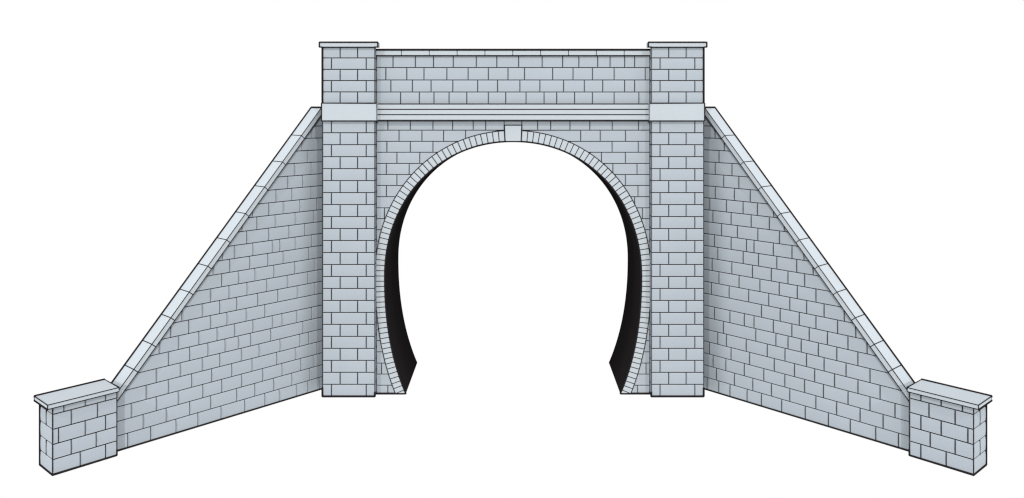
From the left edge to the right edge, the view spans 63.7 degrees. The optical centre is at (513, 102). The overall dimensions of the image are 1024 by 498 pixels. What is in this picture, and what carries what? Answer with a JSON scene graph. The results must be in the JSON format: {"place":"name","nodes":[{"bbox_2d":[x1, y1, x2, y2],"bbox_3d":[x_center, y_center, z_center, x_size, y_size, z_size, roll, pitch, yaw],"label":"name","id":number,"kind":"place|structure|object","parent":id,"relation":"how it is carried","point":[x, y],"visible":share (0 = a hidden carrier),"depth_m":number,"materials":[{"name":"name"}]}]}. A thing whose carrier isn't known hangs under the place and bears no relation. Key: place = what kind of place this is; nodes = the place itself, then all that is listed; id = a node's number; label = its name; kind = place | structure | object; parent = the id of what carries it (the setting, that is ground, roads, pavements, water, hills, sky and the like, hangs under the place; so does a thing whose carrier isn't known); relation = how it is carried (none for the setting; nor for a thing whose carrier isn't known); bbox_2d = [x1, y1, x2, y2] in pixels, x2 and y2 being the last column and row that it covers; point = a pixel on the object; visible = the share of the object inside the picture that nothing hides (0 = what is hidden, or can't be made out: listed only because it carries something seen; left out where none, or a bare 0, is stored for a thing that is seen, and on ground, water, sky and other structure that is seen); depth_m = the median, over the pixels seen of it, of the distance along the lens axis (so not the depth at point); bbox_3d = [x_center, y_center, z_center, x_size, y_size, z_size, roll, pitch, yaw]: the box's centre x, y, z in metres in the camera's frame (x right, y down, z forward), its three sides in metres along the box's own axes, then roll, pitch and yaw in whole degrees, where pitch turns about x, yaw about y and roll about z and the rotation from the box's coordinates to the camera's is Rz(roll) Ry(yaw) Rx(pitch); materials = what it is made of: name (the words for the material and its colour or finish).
{"place":"outdoors","nodes":[
{"label":"outdoors","id":0,"kind":"place"},
{"bbox_2d":[0,0,1023,497],"label":"sky","id":1,"kind":"structure","parent":0,"point":[132,132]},
{"bbox_2d":[319,41,707,396],"bbox_3d":[0.000,2.035,15.315,6.778,6.217,1.945,0,0,0],"label":"tunnel portal","id":2,"kind":"object","parent":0,"point":[401,126],"visible":1,"depth_m":14.47,"materials":[{"name":"grey stone"}]},
{"bbox_2d":[111,106,321,450],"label":"wing wall","id":3,"kind":"structure","parent":2,"relation":"attached to","point":[235,329],"depth_m":13.71,"materials":[{"name":"grey stone"}]},
{"bbox_2d":[33,378,119,475],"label":"end pier","id":4,"kind":"structure","parent":3,"relation":"attached to","point":[78,426],"depth_m":11.65,"materials":[{"name":"grey stone"}]},
{"bbox_2d":[704,106,914,450],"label":"wing wall","id":5,"kind":"structure","parent":2,"relation":"attached to","point":[790,329],"depth_m":13.71,"materials":[{"name":"grey stone"}]},
{"bbox_2d":[906,378,992,475],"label":"end pier","id":6,"kind":"structure","parent":5,"relation":"attached to","point":[947,426],"depth_m":11.65,"materials":[{"name":"grey stone"}]}
]}

